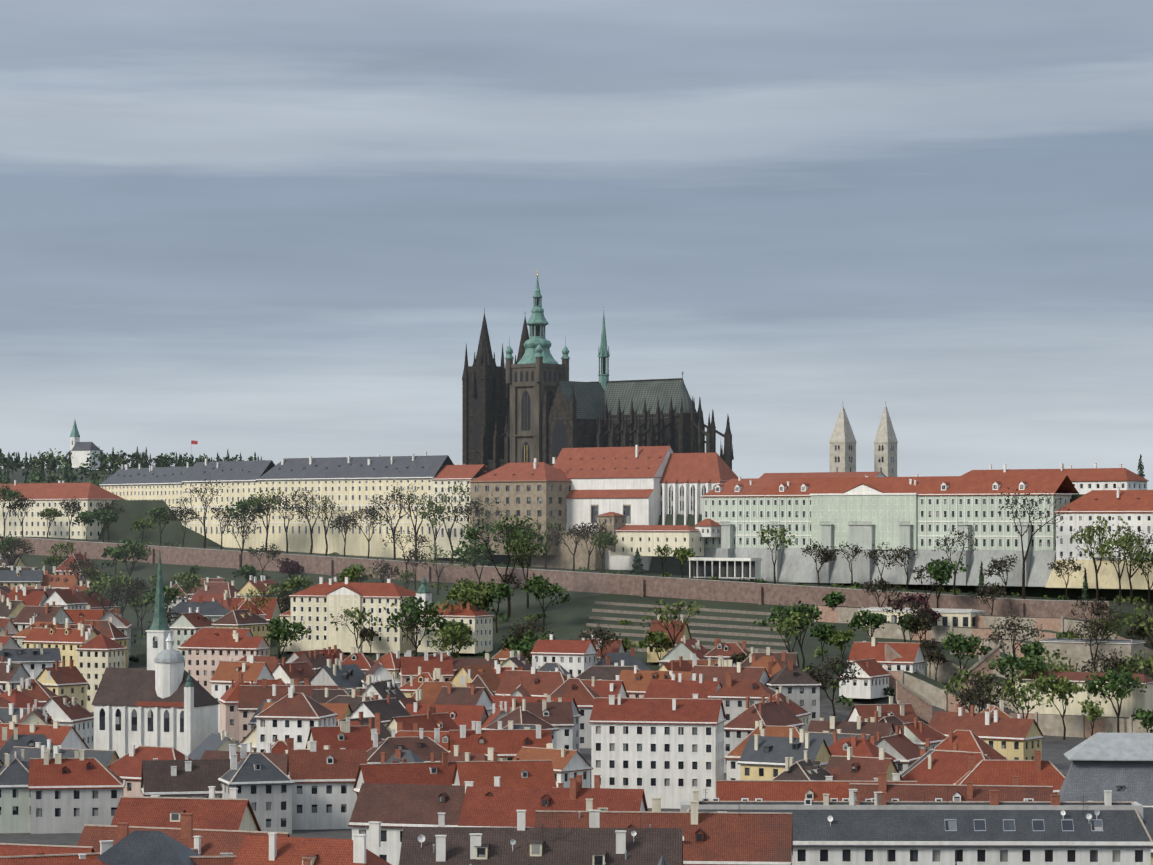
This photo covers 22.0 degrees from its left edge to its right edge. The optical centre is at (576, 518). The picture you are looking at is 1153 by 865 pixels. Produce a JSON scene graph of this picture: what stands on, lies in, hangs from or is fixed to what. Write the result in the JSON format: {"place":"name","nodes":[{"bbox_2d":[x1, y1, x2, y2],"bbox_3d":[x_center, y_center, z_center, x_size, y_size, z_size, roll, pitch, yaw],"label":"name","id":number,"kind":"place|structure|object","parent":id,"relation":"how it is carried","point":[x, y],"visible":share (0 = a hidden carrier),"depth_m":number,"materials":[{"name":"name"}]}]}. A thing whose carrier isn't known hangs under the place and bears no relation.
{"place":"outdoors","nodes":[
{"label":"outdoors","id":0,"kind":"place"},
{"bbox_2d":[92,550,219,757],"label":"church","id":1,"kind":"structure","parent":0,"point":[164,698],"depth_m":748.84,"materials":[{"name":"white paint"}]},
{"bbox_2d":[0,468,1152,845],"bbox_3d":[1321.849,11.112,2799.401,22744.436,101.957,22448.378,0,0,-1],"label":"ground","id":2,"kind":"structure","parent":0,"point":[570,620],"depth_m":1076.49,"materials":[{"name":"green plant"}]},
{"bbox_2d":[0,552,26,566],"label":"town row","id":3,"kind":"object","parent":2,"relation":"on","point":[21,563],"depth_m":1292.22,"materials":[{"name":"red tile"}]},
{"bbox_2d":[0,566,83,589],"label":"houses","id":4,"kind":"structure","parent":2,"relation":"on","point":[18,577],"depth_m":1225.82,"materials":[{"name":"red tile"}]},
{"bbox_2d":[0,549,100,583],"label":"houses","id":5,"kind":"structure","parent":2,"relation":"on","point":[57,571],"depth_m":1255.95,"materials":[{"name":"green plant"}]},
{"bbox_2d":[0,859,107,864],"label":"town row","id":6,"kind":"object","parent":2,"relation":"on","point":[51,862],"visible":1,"depth_m":298.30,"materials":[{"name":"red tile"}]},
{"bbox_2d":[0,480,125,539],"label":"palace building","id":7,"kind":"structure","parent":2,"relation":"on","point":[50,495],"depth_m":1381.37,"materials":[{"name":"beige paint"}]},
{"bbox_2d":[0,576,225,611],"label":"houses","id":8,"kind":"structure","parent":2,"relation":"on","point":[7,589],"depth_m":1173.21,"materials":[{"name":"red tile"}]},
{"bbox_2d":[0,840,235,864],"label":"houses","id":9,"kind":"structure","parent":2,"relation":"on","point":[222,859],"depth_m":324.19,"materials":[{"name":"red tile"}]},
{"bbox_2d":[0,616,252,669],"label":"houses","id":10,"kind":"structure","parent":2,"relation":"on","point":[19,637],"depth_m":1008.10,"materials":[{"name":"red tile"}]},
{"bbox_2d":[0,593,266,665],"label":"houses","id":11,"kind":"structure","parent":2,"relation":"on","point":[213,611],"depth_m":1069.27,"materials":[{"name":"red tile"}]},
{"bbox_2d":[0,601,269,667],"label":"houses","id":12,"kind":"structure","parent":2,"relation":"on","point":[184,626],"depth_m":1038.29,"materials":[{"name":"red tile"}]},
{"bbox_2d":[0,586,281,637],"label":"houses","id":13,"kind":"structure","parent":2,"relation":"on","point":[69,599],"depth_m":1102.53,"materials":[{"name":"red tile"}]},
{"bbox_2d":[0,575,284,612],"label":"houses","id":14,"kind":"structure","parent":2,"relation":"on","point":[215,588],"depth_m":1141.39,"materials":[{"name":"red tile"}]},
{"bbox_2d":[0,824,289,855],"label":"houses","id":15,"kind":"structure","parent":2,"relation":"on","point":[210,842],"depth_m":356.21,"materials":[{"name":"red tile"}]},
{"bbox_2d":[99,440,453,559],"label":"palace building","id":16,"kind":"structure","parent":2,"relation":"on","point":[348,484],"depth_m":1274.12,"materials":[{"name":"beige paint"}]},
{"bbox_2d":[0,615,691,711],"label":"houses","id":17,"kind":"structure","parent":2,"relation":"on","point":[92,653],"depth_m":973.94,"materials":[{"name":"red tile"}]},
{"bbox_2d":[0,635,750,686],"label":"houses","id":18,"kind":"structure","parent":2,"relation":"on","point":[39,659],"depth_m":928.77,"materials":[{"name":"red tile"}]},
{"bbox_2d":[278,572,493,653],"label":"palace","id":19,"kind":"structure","parent":2,"relation":"on","point":[314,607],"depth_m":1040.92,"materials":[{"name":"beige paint"}]},
{"bbox_2d":[0,669,775,747],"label":"houses","id":20,"kind":"structure","parent":2,"relation":"on","point":[732,694],"depth_m":803.68,"materials":[{"name":"red tile"}]},
{"bbox_2d":[0,650,785,732],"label":"houses","id":21,"kind":"structure","parent":2,"relation":"on","point":[70,681],"depth_m":867.99,"materials":[{"name":"red tile"}]},
{"bbox_2d":[1,634,799,677],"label":"houses","id":22,"kind":"structure","parent":2,"relation":"on","point":[574,658],"depth_m":907.91,"materials":[{"name":"red tile"}]},
{"bbox_2d":[0,683,810,751],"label":"houses","id":23,"kind":"structure","parent":2,"relation":"on","point":[65,710],"depth_m":772.41,"materials":[{"name":"red tile"}]},
{"bbox_2d":[0,659,821,740],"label":"houses","id":24,"kind":"structure","parent":2,"relation":"on","point":[800,687],"depth_m":831.24,"materials":[{"name":"red tile"}]},
{"bbox_2d":[432,461,489,557],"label":"palace building","id":25,"kind":"structure","parent":2,"relation":"on","point":[445,476],"depth_m":1216.89,"materials":[{"name":"beige paint"}]},
{"bbox_2d":[0,728,967,795],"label":"houses","id":26,"kind":"structure","parent":2,"relation":"on","point":[763,756],"depth_m":621.31,"materials":[{"name":"red tile"}]},
{"bbox_2d":[0,741,990,833],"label":"houses","id":27,"kind":"structure","parent":2,"relation":"on","point":[313,788],"depth_m":587.35,"materials":[{"name":"red tile"}]},
{"bbox_2d":[0,699,993,751],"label":"houses","id":28,"kind":"structure","parent":2,"relation":"on","point":[431,719],"depth_m":709.71,"materials":[{"name":"red tile"}]},
{"bbox_2d":[0,717,1007,773],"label":"houses","id":29,"kind":"structure","parent":2,"relation":"on","point":[506,744],"depth_m":652.82,"materials":[{"name":"red tile"}]},
{"bbox_2d":[0,693,1011,772],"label":"houses","id":30,"kind":"structure","parent":2,"relation":"on","point":[739,728],"depth_m":733.90,"materials":[{"name":"red tile"}]},
{"bbox_2d":[469,457,571,554],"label":"palace building","id":31,"kind":"structure","parent":2,"relation":"on","point":[535,490],"depth_m":1180.82,"materials":[{"name":"beige paint"}]},
{"bbox_2d":[0,707,1043,779],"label":"houses","id":32,"kind":"structure","parent":2,"relation":"on","point":[1018,738],"depth_m":678.16,"materials":[{"name":"red tile"}]},
{"bbox_2d":[0,536,1109,652],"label":"garden retaining walls","id":33,"kind":"structure","parent":2,"relation":"on","point":[720,590],"depth_m":1093.67,"materials":[{"name":"stone"}]},
{"bbox_2d":[0,446,1144,486],"bbox_3d":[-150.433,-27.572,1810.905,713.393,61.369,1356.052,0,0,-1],"label":"hill woods","id":34,"kind":"object","parent":2,"relation":"on","point":[53,462],"depth_m":2131.78,"materials":[{"name":"green plant"}]},
{"bbox_2d":[70,420,99,467],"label":"hill church","id":35,"kind":"structure","parent":34,"relation":"on","point":[79,450],"depth_m":2270.43,"materials":[{"name":"white paint"}]},
{"bbox_2d":[96,773,1052,864],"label":"houses","id":36,"kind":"structure","parent":2,"relation":"on","point":[470,823],"depth_m":397.03,"materials":[{"name":"red tile"}]},
{"bbox_2d":[0,479,1152,739],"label":"garden trees","id":37,"kind":"object","parent":2,"relation":"on","point":[482,595],"visible":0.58,"depth_m":1011.46,"materials":[{"name":"green plant"}]},
{"bbox_2d":[462,269,733,470],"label":"cathedral","id":38,"kind":"structure","parent":2,"relation":"on","point":[531,403],"depth_m":1275.83,"materials":[{"name":"stone"}]},
{"bbox_2d":[531,445,673,569],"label":"palace building","id":39,"kind":"structure","parent":2,"relation":"on","point":[623,480],"depth_m":1167.15,"materials":[{"name":"white paint"}]},
{"bbox_2d":[596,512,720,555],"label":"building","id":40,"kind":"structure","parent":2,"relation":"on","point":[646,540],"depth_m":1131.03,"materials":[{"name":"beige paint"}]},
{"bbox_2d":[659,452,737,524],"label":"chapel","id":41,"kind":"structure","parent":2,"relation":"on","point":[687,481],"depth_m":1148.58,"materials":[{"name":"white paint"}]},
{"bbox_2d":[688,557,761,578],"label":"colonnade pavilion","id":42,"kind":"structure","parent":2,"relation":"on","point":[716,567],"depth_m":1096.47,"materials":[{"name":"white paint"}]},
{"bbox_2d":[829,406,897,476],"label":"church towers","id":43,"kind":"structure","parent":2,"relation":"on","point":[842,442],"depth_m":1191.69,"materials":[{"name":"beige stone"}]},
{"bbox_2d":[698,474,1078,586],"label":"palace building","id":44,"kind":"structure","parent":2,"relation":"on","point":[919,514],"depth_m":1073.28,"materials":[{"name":"white paint"}]},
{"bbox_2d":[680,733,1152,864],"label":"roof","id":45,"kind":"structure","parent":2,"relation":"on","point":[1097,809],"depth_m":416.96,"materials":[{"name":"grey metal"}]},
{"bbox_2d":[760,463,1148,493],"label":"palace buildings","id":46,"kind":"structure","parent":2,"relation":"on","point":[1085,480],"depth_m":1071.81,"materials":[{"name":"red tile"}]},
{"bbox_2d":[814,604,1152,737],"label":"terraced garden walls","id":47,"kind":"structure","parent":2,"relation":"on","point":[920,692],"depth_m":897.29,"materials":[{"name":"stone"}]},
{"bbox_2d":[1045,485,1152,588],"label":"palace building","id":48,"kind":"structure","parent":2,"relation":"on","point":[1131,508],"depth_m":1011.73,"materials":[{"name":"white paint"}]},
{"bbox_2d":[0,0,1152,489],"label":"sky","id":49,"kind":"structure","parent":0,"point":[274,230],"materials":[{"name":"grey"}]},
{"bbox_2d":[254,637,925,808],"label":"building","id":50,"kind":"structure","parent":0,"point":[669,752],"depth_m":638.76,"materials":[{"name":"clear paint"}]},
{"bbox_2d":[657,844,667,864],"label":"spire","id":51,"kind":"structure","parent":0,"point":[662,860],"depth_m":230.71,"materials":[{"name":"metal"}]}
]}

